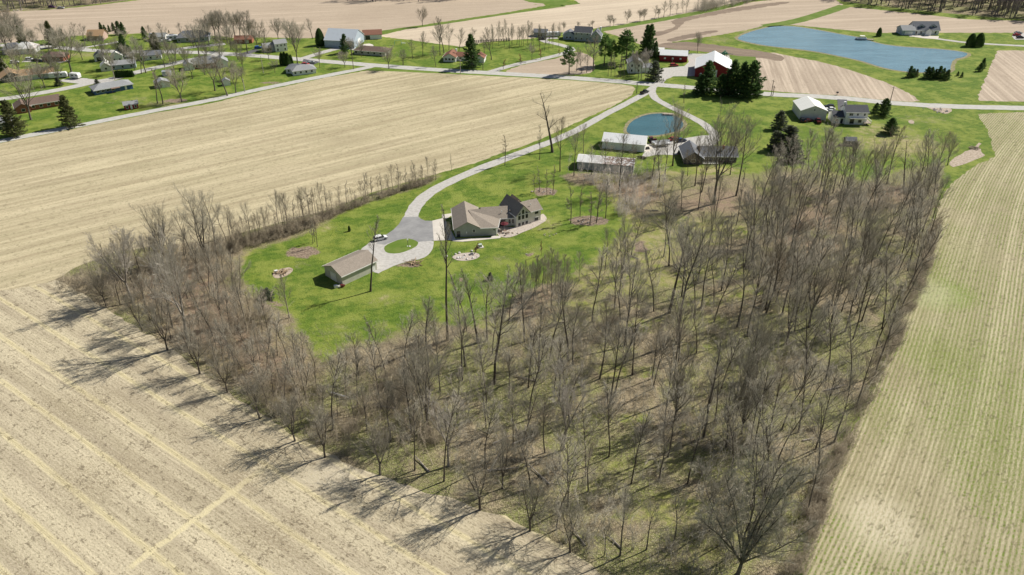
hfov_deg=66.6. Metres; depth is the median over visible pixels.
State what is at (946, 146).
bare tree
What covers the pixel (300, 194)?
bare tree
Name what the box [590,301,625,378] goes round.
bare tree
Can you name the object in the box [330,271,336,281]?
garage door
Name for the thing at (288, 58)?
columnar evergreen
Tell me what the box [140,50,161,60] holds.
house
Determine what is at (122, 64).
house
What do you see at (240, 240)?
undergrowth
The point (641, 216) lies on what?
bare tree
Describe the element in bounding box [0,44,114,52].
road
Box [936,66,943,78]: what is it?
spruce tree
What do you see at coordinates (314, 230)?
slim tree
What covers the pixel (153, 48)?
spruce tree
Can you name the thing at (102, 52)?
bare tree
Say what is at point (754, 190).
bare tree
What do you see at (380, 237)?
parked car
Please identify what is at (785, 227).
bare tree
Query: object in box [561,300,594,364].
bare tree
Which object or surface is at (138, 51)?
bare tree
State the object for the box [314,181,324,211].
sapling
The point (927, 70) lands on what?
spruce tree
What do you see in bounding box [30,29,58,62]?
bare tree
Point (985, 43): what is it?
driveway
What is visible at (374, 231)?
bare tree
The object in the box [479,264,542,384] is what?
bare tree
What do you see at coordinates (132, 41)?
bare tree
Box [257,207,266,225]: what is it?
sapling
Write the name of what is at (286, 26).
bare tree
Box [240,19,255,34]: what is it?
bare tree
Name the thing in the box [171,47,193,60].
bare tree
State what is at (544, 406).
bare tree
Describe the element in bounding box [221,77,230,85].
shed
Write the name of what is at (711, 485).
bare tree
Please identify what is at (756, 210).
bare tree
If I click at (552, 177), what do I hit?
slim tree
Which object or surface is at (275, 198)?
bare tree
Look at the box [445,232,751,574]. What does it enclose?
undergrowth
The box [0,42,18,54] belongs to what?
house
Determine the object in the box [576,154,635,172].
barn
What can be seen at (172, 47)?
bare tree
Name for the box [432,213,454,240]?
pavement
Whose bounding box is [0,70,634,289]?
field
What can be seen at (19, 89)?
bare tree
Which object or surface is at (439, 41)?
bare tree
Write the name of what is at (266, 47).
bare tree
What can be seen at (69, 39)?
bare tree
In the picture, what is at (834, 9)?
meadow
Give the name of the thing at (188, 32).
bare tree
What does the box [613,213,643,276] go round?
bare tree
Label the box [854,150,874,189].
bare tree
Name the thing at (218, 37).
bare tree
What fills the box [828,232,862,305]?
bare tree
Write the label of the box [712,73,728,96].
spruce tree
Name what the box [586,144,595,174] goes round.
bare tree
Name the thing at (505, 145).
bare tree
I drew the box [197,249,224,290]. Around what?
bare tree
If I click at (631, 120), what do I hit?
pond bank
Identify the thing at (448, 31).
bare tree
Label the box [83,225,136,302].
bare tree
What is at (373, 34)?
garage
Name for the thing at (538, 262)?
sapling
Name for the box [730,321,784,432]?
bare tree
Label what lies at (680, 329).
bare tree
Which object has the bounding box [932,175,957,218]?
bare tree
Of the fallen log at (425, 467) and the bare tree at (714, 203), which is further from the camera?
the bare tree at (714, 203)
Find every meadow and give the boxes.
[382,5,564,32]
[525,0,574,5]
[593,3,743,31]
[729,56,755,66]
[762,5,849,26]
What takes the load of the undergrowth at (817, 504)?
on the ground at (346, 310)
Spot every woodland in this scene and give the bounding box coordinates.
[2,0,100,8]
[91,116,949,527]
[856,0,1023,18]
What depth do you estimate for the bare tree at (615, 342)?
172.98 m
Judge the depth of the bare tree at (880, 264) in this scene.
202.12 m
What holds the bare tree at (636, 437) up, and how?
on the ground at (346, 310)
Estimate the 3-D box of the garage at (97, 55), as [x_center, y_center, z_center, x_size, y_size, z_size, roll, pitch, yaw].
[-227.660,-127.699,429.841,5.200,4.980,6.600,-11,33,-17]
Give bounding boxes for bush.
[54,77,63,85]
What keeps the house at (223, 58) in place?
on the ground at (346, 310)
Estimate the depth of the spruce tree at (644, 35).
437.49 m
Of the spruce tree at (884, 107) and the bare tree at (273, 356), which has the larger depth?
the spruce tree at (884, 107)
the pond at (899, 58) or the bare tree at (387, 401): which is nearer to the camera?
the bare tree at (387, 401)
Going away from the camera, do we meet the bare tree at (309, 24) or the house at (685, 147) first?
the house at (685, 147)
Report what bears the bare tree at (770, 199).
on the ground at (346, 310)
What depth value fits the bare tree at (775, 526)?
131.62 m
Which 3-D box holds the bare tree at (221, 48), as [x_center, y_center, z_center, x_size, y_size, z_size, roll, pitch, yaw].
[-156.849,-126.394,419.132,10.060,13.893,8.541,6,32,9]
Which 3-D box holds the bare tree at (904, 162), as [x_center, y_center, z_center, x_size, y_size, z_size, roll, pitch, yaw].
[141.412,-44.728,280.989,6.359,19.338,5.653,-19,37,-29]
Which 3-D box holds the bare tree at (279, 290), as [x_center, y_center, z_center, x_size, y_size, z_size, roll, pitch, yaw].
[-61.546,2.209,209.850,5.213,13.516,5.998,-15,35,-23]
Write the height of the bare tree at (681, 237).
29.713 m
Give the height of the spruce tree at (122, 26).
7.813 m
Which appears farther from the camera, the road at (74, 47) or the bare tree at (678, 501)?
the road at (74, 47)
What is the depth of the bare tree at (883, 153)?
276.44 m
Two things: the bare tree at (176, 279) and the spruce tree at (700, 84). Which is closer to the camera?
the bare tree at (176, 279)
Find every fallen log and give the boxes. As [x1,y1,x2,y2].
[415,455,429,472]
[528,463,549,484]
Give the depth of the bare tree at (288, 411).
166.43 m
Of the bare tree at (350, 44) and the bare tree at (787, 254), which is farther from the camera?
the bare tree at (350, 44)
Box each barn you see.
[324,28,363,48]
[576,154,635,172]
[601,132,647,151]
[659,49,687,61]
[695,51,731,77]
[792,96,827,119]
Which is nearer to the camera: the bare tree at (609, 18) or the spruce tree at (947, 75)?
the spruce tree at (947, 75)
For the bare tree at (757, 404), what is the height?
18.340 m
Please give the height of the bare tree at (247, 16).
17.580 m
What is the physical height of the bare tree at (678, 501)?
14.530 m
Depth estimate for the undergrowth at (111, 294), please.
191.58 m
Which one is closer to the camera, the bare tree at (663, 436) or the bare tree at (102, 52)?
the bare tree at (663, 436)
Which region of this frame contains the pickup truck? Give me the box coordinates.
[640,89,648,93]
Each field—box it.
[0,0,542,42]
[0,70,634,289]
[0,280,599,574]
[382,0,741,46]
[506,52,594,74]
[517,0,544,5]
[604,0,842,48]
[756,53,918,101]
[790,7,1023,32]
[802,112,1023,574]
[977,50,1023,101]
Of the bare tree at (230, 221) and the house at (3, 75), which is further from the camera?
the house at (3, 75)
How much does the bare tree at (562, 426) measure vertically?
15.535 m
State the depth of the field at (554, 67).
418.38 m
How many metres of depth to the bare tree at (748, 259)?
198.66 m
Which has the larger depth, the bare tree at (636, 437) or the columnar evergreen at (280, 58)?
the columnar evergreen at (280, 58)
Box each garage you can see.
[93,50,104,61]
[233,35,253,43]
[322,250,377,284]
[362,29,381,39]
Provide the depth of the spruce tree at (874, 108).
354.57 m
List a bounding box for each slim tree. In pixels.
[311,218,317,246]
[549,165,555,190]
[567,183,573,222]
[576,50,586,72]
[583,49,593,72]
[587,192,593,224]
[596,187,602,222]
[603,179,612,217]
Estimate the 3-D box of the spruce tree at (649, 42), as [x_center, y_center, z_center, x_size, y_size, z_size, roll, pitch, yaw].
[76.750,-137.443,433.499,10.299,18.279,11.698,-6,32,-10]
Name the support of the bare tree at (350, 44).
on the ground at (346, 310)
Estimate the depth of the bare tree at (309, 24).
466.17 m
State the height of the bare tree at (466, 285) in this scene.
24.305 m
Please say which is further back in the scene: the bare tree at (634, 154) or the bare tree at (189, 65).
the bare tree at (189, 65)
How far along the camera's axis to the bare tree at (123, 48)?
418.78 m
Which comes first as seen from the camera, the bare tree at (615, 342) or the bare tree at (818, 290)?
the bare tree at (615, 342)
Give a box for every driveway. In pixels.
[22,59,67,62]
[61,78,114,83]
[237,49,258,54]
[301,48,353,58]
[303,59,318,64]
[361,240,433,272]
[376,217,433,244]
[404,85,658,216]
[488,37,575,72]
[642,135,715,156]
[648,87,718,140]
[650,54,729,85]
[837,99,846,109]
[908,35,1023,46]
[910,35,938,38]
[1012,33,1023,39]
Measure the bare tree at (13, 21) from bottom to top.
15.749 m
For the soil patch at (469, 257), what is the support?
on the ground at (346, 310)
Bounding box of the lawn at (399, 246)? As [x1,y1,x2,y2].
[384,239,417,252]
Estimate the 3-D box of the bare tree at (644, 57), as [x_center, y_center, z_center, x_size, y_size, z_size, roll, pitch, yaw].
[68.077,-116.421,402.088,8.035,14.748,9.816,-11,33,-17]
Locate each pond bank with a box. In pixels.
[623,112,686,136]
[734,25,970,73]
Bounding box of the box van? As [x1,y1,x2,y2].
[166,34,176,40]
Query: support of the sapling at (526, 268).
on the ground at (346, 310)
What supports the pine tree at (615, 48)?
on the ground at (346, 310)
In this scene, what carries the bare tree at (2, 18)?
on the field at (133, 17)
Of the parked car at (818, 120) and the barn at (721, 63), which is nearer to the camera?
the parked car at (818, 120)
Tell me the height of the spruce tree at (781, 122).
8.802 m
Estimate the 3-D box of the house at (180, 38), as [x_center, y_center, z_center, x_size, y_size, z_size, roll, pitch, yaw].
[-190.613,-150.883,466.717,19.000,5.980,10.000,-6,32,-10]
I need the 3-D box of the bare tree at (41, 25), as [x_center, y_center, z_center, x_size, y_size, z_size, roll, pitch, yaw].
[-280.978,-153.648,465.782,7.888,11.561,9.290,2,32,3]
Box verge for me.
[368,69,644,86]
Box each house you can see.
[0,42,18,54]
[0,68,19,82]
[12,94,59,113]
[14,42,40,53]
[14,67,53,80]
[42,51,69,61]
[86,29,107,40]
[88,79,132,95]
[100,59,135,71]
[111,50,133,59]
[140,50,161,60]
[149,32,166,40]
[175,30,210,42]
[183,55,227,70]
[261,38,287,52]
[285,63,316,75]
[353,45,390,55]
[443,49,486,62]
[451,194,542,236]
[562,26,602,41]
[626,55,652,72]
[678,140,738,163]
[828,101,871,125]
[896,21,940,35]
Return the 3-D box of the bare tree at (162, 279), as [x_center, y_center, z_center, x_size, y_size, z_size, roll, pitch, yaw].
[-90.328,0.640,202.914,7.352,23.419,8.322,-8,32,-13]
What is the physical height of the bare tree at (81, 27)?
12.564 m
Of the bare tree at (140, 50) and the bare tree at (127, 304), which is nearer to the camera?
the bare tree at (127, 304)
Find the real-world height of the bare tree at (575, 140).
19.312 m
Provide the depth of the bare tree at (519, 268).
192.20 m
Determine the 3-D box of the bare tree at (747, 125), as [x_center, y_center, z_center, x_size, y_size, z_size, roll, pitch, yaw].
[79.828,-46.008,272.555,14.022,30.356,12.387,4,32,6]
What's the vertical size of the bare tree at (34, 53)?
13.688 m
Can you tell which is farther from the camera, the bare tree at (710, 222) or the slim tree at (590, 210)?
the slim tree at (590, 210)
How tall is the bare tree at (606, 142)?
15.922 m
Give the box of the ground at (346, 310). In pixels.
[0,0,1023,574]
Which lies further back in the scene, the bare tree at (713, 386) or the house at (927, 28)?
the house at (927, 28)
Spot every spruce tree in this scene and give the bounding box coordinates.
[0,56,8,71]
[0,99,28,137]
[15,26,25,42]
[43,20,57,43]
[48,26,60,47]
[56,94,86,127]
[114,21,125,33]
[116,34,128,58]
[120,22,126,33]
[140,26,147,38]
[151,32,160,49]
[255,287,274,301]
[315,28,324,45]
[339,34,349,53]
[462,34,482,69]
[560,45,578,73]
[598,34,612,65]
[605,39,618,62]
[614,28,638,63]
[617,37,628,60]
[638,24,649,53]
[639,24,656,56]
[645,60,664,81]
[652,41,659,57]
[691,74,707,95]
[693,60,717,94]
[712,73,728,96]
[720,70,733,96]
[725,59,741,95]
[729,61,749,98]
[732,60,766,98]
[751,85,762,97]
[766,129,782,152]
[770,110,788,131]
[770,124,802,152]
[779,142,807,163]
[871,102,879,113]
[876,27,881,36]
[876,98,891,116]
[880,117,898,135]
[905,66,914,76]
[920,66,931,78]
[927,67,936,78]
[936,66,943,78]
[941,69,951,79]
[965,33,976,46]
[975,32,984,46]
[977,58,986,68]
[977,62,983,70]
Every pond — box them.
[627,113,682,135]
[738,26,967,71]
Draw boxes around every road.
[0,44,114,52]
[0,52,232,99]
[0,64,376,142]
[41,41,117,48]
[132,50,1023,109]
[164,43,225,51]
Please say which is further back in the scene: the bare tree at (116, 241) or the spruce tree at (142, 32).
the spruce tree at (142, 32)
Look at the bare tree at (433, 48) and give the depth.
416.52 m
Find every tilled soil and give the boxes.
[655,2,788,35]
[659,42,783,60]
[667,30,717,41]
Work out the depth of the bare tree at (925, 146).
267.96 m
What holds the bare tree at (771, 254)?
on the ground at (346, 310)
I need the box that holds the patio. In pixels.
[497,214,546,236]
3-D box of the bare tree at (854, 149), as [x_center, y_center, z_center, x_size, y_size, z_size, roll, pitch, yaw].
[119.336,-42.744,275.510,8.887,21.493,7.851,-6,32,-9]
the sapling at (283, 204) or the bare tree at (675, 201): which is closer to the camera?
the bare tree at (675, 201)
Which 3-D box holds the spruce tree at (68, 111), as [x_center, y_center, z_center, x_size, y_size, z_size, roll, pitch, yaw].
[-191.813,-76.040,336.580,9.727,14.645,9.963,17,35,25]
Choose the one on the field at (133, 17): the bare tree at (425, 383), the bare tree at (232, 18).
the bare tree at (232, 18)
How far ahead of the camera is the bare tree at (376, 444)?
158.48 m
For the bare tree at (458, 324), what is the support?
on the ground at (346, 310)
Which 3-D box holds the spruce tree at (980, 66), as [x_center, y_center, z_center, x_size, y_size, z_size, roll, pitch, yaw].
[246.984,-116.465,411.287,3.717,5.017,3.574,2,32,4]
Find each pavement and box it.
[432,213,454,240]
[645,144,654,151]
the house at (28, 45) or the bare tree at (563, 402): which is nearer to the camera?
the bare tree at (563, 402)
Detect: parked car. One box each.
[373,234,387,241]
[805,118,813,122]
[815,118,821,123]
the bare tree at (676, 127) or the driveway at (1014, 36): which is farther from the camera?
the driveway at (1014, 36)
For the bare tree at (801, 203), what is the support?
on the ground at (346, 310)
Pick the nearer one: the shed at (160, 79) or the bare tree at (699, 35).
the shed at (160, 79)
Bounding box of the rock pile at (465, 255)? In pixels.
[447,250,477,259]
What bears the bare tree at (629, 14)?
on the field at (586, 12)
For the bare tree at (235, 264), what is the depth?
217.79 m
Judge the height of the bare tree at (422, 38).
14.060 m
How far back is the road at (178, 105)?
364.54 m
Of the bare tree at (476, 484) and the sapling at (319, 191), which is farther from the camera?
the sapling at (319, 191)
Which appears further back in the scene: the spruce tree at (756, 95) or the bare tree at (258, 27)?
the bare tree at (258, 27)
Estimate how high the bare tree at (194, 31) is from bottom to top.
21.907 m
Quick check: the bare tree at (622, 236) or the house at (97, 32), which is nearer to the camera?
the bare tree at (622, 236)
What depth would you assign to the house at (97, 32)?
466.94 m
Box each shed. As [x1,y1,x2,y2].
[153,77,169,88]
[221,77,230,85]
[533,28,548,36]
[843,137,857,145]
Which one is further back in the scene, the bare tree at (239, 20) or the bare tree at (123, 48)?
the bare tree at (239, 20)
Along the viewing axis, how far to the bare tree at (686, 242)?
188.46 m
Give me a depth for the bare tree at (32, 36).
445.89 m
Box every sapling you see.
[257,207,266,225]
[277,193,290,222]
[294,195,302,213]
[299,188,311,218]
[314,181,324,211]
[361,171,370,195]
[387,165,394,187]
[518,268,528,298]
[522,261,530,278]
[529,255,545,294]
[530,258,545,299]
[539,256,553,290]
[540,268,558,306]
[543,258,554,293]
[544,247,556,276]
[550,259,564,300]
[553,252,564,277]
[556,254,572,290]
[574,251,585,276]
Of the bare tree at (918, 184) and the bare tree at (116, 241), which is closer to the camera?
the bare tree at (116, 241)
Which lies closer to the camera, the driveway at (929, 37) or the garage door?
the garage door
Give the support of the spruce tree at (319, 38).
on the ground at (346, 310)
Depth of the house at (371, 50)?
438.71 m
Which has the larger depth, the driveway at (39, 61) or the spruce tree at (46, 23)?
the spruce tree at (46, 23)
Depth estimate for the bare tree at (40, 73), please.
382.62 m
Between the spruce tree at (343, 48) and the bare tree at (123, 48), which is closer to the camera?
the bare tree at (123, 48)
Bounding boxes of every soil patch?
[273,267,292,277]
[452,252,479,260]
[927,107,951,113]
[949,143,984,166]
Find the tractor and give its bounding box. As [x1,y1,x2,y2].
[648,136,655,143]
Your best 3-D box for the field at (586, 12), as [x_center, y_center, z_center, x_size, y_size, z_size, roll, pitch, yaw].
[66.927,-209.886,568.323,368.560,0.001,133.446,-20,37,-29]
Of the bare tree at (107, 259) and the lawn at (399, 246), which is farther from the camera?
the lawn at (399, 246)
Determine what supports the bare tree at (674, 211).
on the ground at (346, 310)
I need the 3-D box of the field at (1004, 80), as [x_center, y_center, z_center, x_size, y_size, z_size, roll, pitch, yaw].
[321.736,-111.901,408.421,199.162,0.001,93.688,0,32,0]
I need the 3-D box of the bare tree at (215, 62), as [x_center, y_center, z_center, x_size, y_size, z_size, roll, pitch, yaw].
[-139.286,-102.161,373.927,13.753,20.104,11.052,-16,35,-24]
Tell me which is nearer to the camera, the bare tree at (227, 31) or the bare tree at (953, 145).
the bare tree at (953, 145)
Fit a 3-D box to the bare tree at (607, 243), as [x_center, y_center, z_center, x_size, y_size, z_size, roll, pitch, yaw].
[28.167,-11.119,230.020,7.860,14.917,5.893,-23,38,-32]
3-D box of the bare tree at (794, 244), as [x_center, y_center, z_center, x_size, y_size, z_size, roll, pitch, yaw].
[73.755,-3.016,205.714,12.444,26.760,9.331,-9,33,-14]
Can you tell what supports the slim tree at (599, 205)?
on the ground at (346, 310)
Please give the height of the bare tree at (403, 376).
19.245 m
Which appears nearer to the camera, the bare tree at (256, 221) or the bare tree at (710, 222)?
the bare tree at (710, 222)
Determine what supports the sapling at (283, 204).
on the ground at (346, 310)
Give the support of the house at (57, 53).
on the ground at (346, 310)
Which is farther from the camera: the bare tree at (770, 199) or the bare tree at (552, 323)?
the bare tree at (770, 199)
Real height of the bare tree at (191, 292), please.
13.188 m
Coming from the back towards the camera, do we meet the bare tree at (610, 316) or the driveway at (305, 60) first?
the driveway at (305, 60)
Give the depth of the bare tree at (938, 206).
237.69 m
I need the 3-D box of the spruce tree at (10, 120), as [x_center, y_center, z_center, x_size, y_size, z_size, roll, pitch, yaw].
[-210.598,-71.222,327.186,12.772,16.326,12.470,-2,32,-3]
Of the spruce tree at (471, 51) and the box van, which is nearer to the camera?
the spruce tree at (471, 51)
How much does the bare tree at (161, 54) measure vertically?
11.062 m
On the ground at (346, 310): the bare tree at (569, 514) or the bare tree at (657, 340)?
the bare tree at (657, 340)
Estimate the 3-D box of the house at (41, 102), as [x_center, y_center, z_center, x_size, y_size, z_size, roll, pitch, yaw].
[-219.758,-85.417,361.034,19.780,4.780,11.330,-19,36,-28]
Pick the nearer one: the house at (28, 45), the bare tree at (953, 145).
the bare tree at (953, 145)
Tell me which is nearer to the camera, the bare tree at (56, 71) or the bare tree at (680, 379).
the bare tree at (680, 379)
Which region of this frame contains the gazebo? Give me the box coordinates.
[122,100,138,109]
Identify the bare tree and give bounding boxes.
[0,5,12,26]
[0,10,18,32]
[0,14,7,36]
[0,22,14,48]
[0,55,45,119]
[1,14,24,31]
[1,24,16,41]
[2,41,31,69]
[3,14,29,33]
[12,21,31,53]
[22,27,37,42]
[22,44,42,63]
[24,61,50,87]
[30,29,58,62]
[34,21,44,37]
[36,50,61,64]
[42,58,63,76]
[45,26,63,44]
[48,26,88,71]
[70,41,87,59]
[78,24,84,43]
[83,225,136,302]
[85,31,94,39]
[86,268,108,305]
[87,34,108,51]
[93,244,122,293]
[95,48,112,61]
[104,52,117,72]
[105,37,118,49]
[109,238,121,273]
[113,27,128,36]
[115,234,131,263]
[117,43,132,58]
[119,282,149,330]
[124,51,137,69]
[127,36,140,54]
[127,41,151,72]
[128,201,178,258]
[129,46,145,73]
[130,269,149,319]
[131,295,180,349]
[135,234,155,264]
[136,223,200,343]
[143,30,161,49]
[146,252,172,326]
[149,262,164,299]
[151,69,163,103]
[152,69,158,102]
[154,49,170,66]
[155,23,168,45]
[156,239,183,278]
[157,38,174,60]
[157,257,191,310]
[161,64,190,101]
[162,210,194,261]
[163,42,180,59]
[167,53,176,71]
[167,320,212,373]
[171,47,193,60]
[173,184,218,262]
[180,57,197,78]
[181,22,205,56]
[183,25,193,46]
[184,281,196,316]
[192,20,212,44]
[192,52,223,90]
[193,53,208,74]
[194,15,207,27]
[196,39,211,55]
[196,190,222,244]
[196,329,217,364]
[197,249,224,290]
[199,10,222,38]
[200,8,223,31]
[201,347,234,392]
[206,56,235,95]
[206,203,226,241]
[206,260,228,309]
[207,31,222,50]
[209,40,227,54]
[210,11,234,42]
[214,242,227,271]
[217,25,236,49]
[219,205,240,240]
[222,64,242,92]
[223,269,247,331]
[224,10,241,34]
[225,59,239,77]
[225,210,235,233]
[226,39,242,59]
[230,10,246,34]
[230,256,251,295]
[230,369,269,418]
[234,50,247,69]
[235,10,253,31]
[236,19,252,52]
[236,66,246,81]
[237,201,253,234]
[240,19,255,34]
[245,28,261,45]
[248,325,259,359]
[251,19,263,34]
[251,211,264,239]
[258,28,271,53]
[261,44,272,58]
[265,189,281,225]
[266,347,280,379]
[267,394,314,441]
[268,18,284,35]
[269,59,277,69]
[273,274,291,317]
[278,192,289,214]
[280,19,304,63]
[281,19,293,39]
[286,349,304,394]
[293,187,306,210]
[303,400,338,457]
[304,359,322,399]
[305,19,312,38]
[312,47,323,65]
[337,52,348,65]
[340,390,356,422]
[344,37,354,54]
[347,382,371,430]
[351,414,399,474]
[353,40,364,56]
[367,214,380,291]
[369,380,404,440]
[378,45,395,68]
[379,363,419,433]
[391,339,454,432]
[408,39,416,58]
[408,302,448,370]
[415,6,427,25]
[420,31,428,51]
[423,388,471,466]
[429,45,439,64]
[430,16,446,52]
[432,24,445,54]
[436,204,455,339]
[442,309,480,379]
[444,25,454,40]
[446,443,502,510]
[454,28,465,48]
[458,268,478,342]
[474,273,511,340]
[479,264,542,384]
[481,27,499,59]
[486,425,520,488]
[494,391,522,446]
[501,135,508,159]
[504,259,542,341]
[506,472,556,531]
[518,383,556,443]
[524,299,563,369]
[530,395,559,452]
[533,91,561,152]
[534,266,582,360]
[546,359,595,449]
[546,414,577,469]
[546,494,593,552]
[550,114,571,170]
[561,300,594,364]
[565,129,587,175]
[570,433,603,491]
[575,123,589,151]
[582,35,602,70]
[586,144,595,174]
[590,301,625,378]
[597,320,634,407]
[598,138,614,173]
[598,483,645,556]
[599,516,616,555]
[602,226,619,269]
[606,14,612,22]
[611,132,641,189]
[611,222,636,293]
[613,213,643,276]
[614,253,657,345]
[620,433,641,468]
[622,285,654,374]
[625,9,631,19]
[628,144,639,172]
[629,209,653,255]
[630,51,639,67]
[635,48,652,71]
[639,188,681,265]
[643,319,671,378]
[643,492,675,549]
[644,303,699,375]
[645,136,665,186]
[648,419,683,480]
[650,214,712,313]
[652,134,661,176]
[653,207,679,256]
[655,129,675,174]
[658,217,728,344]
[660,341,706,417]
[661,484,696,544]
[664,96,693,165]
[665,181,673,226]
[669,201,680,235]
[677,227,717,296]
[681,150,693,175]
[686,131,707,185]
[688,433,818,574]
[689,209,722,280]
[693,33,701,52]
[694,473,729,531]
[696,155,709,209]
[698,138,721,192]
[698,234,730,308]
[699,338,724,437]
[700,97,763,202]
[703,220,743,290]
[705,354,729,406]
[706,196,729,250]
[707,364,727,420]
[714,173,730,213]
[716,487,747,545]
[719,239,774,326]
[727,115,762,195]
[729,132,741,174]
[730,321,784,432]
[732,174,780,260]
[734,304,783,377]
[736,167,745,223]
[736,323,780,409]
[736,381,773,439]
[737,198,766,266]
[758,179,788,236]
[759,358,797,433]
[761,164,797,241]
[762,161,791,214]
[762,241,792,309]
[763,236,799,313]
[767,203,805,290]
[772,300,830,385]
[774,273,820,343]
[779,182,824,263]
[781,229,813,314]
[785,242,846,327]
[793,397,853,476]
[793,447,840,514]
[816,137,842,179]
[816,155,841,203]
[822,258,857,330]
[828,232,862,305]
[833,366,871,442]
[838,257,873,330]
[842,139,864,193]
[845,207,891,277]
[849,212,890,272]
[850,232,883,299]
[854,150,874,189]
[857,242,883,301]
[857,341,883,405]
[861,254,900,321]
[864,138,902,184]
[872,309,911,372]
[878,126,908,183]
[883,281,922,343]
[895,255,935,312]
[898,139,914,187]
[903,134,940,196]
[904,169,935,230]
[907,227,936,273]
[914,166,951,230]
[923,199,951,247]
[927,130,955,181]
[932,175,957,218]
[947,130,960,164]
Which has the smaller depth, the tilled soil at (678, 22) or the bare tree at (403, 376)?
the bare tree at (403, 376)
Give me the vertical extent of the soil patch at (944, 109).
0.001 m
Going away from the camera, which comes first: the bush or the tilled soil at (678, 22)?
the bush
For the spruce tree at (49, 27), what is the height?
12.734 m
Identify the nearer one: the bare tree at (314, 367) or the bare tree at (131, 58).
the bare tree at (314, 367)
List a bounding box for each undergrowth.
[55,217,453,465]
[207,166,436,254]
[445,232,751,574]
[568,149,669,216]
[694,0,754,11]
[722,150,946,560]
[777,213,944,574]
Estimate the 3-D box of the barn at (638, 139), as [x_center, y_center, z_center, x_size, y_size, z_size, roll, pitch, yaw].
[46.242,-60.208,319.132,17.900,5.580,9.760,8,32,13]
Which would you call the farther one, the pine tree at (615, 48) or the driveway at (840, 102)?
the pine tree at (615, 48)
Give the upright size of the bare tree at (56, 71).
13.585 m
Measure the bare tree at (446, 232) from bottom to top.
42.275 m
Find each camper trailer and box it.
[48,71,67,77]
[69,72,80,78]
[546,31,562,36]
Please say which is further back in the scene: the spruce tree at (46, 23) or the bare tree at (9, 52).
the spruce tree at (46, 23)
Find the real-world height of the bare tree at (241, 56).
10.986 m
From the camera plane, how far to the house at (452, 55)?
427.24 m
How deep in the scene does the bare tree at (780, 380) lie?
164.74 m
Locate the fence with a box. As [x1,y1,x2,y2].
[475,38,509,42]
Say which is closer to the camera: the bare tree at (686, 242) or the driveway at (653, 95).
the bare tree at (686, 242)
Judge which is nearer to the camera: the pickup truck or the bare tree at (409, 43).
the pickup truck
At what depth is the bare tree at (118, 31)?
449.27 m
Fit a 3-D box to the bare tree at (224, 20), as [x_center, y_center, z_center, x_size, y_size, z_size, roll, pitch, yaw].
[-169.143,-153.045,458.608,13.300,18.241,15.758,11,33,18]
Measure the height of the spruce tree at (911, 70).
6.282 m
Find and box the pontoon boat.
[855,35,866,39]
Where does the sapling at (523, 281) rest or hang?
on the ground at (346, 310)
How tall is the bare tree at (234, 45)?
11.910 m
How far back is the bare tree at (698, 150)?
279.36 m
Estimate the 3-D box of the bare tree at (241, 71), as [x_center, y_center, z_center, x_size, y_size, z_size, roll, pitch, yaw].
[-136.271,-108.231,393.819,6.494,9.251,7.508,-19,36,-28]
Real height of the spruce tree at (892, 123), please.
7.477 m
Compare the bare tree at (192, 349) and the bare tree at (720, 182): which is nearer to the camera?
the bare tree at (192, 349)
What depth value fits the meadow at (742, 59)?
433.44 m
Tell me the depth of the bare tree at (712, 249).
208.59 m
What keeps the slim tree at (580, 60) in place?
on the field at (554, 67)
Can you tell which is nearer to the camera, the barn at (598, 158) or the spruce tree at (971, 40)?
the barn at (598, 158)
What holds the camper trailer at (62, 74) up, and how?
on the ground at (346, 310)
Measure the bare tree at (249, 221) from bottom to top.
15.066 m
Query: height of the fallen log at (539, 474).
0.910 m
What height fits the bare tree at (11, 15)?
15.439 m
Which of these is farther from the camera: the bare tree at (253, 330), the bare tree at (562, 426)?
the bare tree at (253, 330)
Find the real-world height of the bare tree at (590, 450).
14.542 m
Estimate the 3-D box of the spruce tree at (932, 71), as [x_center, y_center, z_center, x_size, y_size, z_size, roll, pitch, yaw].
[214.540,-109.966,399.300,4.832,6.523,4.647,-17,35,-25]
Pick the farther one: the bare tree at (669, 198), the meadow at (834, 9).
the meadow at (834, 9)
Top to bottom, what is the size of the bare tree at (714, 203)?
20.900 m
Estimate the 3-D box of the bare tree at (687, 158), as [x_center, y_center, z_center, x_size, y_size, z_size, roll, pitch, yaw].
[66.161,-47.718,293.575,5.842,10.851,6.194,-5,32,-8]
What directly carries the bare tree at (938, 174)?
on the ground at (346, 310)
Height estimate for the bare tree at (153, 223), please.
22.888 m
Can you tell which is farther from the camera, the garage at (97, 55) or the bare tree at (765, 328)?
the garage at (97, 55)
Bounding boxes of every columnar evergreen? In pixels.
[279,52,283,64]
[282,52,287,65]
[285,53,290,65]
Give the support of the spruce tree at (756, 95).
on the ground at (346, 310)
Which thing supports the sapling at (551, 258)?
on the ground at (346, 310)
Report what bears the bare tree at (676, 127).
on the ground at (346, 310)
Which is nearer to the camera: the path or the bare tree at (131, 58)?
the path
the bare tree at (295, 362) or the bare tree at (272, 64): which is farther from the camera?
the bare tree at (272, 64)
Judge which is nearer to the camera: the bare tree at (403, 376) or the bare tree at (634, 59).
the bare tree at (403, 376)
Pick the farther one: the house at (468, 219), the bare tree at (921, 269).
the house at (468, 219)
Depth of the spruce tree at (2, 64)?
403.93 m
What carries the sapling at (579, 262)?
on the ground at (346, 310)
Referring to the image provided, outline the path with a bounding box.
[452,236,499,241]
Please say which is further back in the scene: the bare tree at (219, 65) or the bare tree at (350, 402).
the bare tree at (219, 65)
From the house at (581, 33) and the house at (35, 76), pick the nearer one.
the house at (35, 76)
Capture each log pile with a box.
[273,268,291,273]
[403,257,423,265]
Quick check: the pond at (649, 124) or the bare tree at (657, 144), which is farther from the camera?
the pond at (649, 124)
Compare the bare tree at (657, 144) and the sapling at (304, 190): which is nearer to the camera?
the sapling at (304, 190)

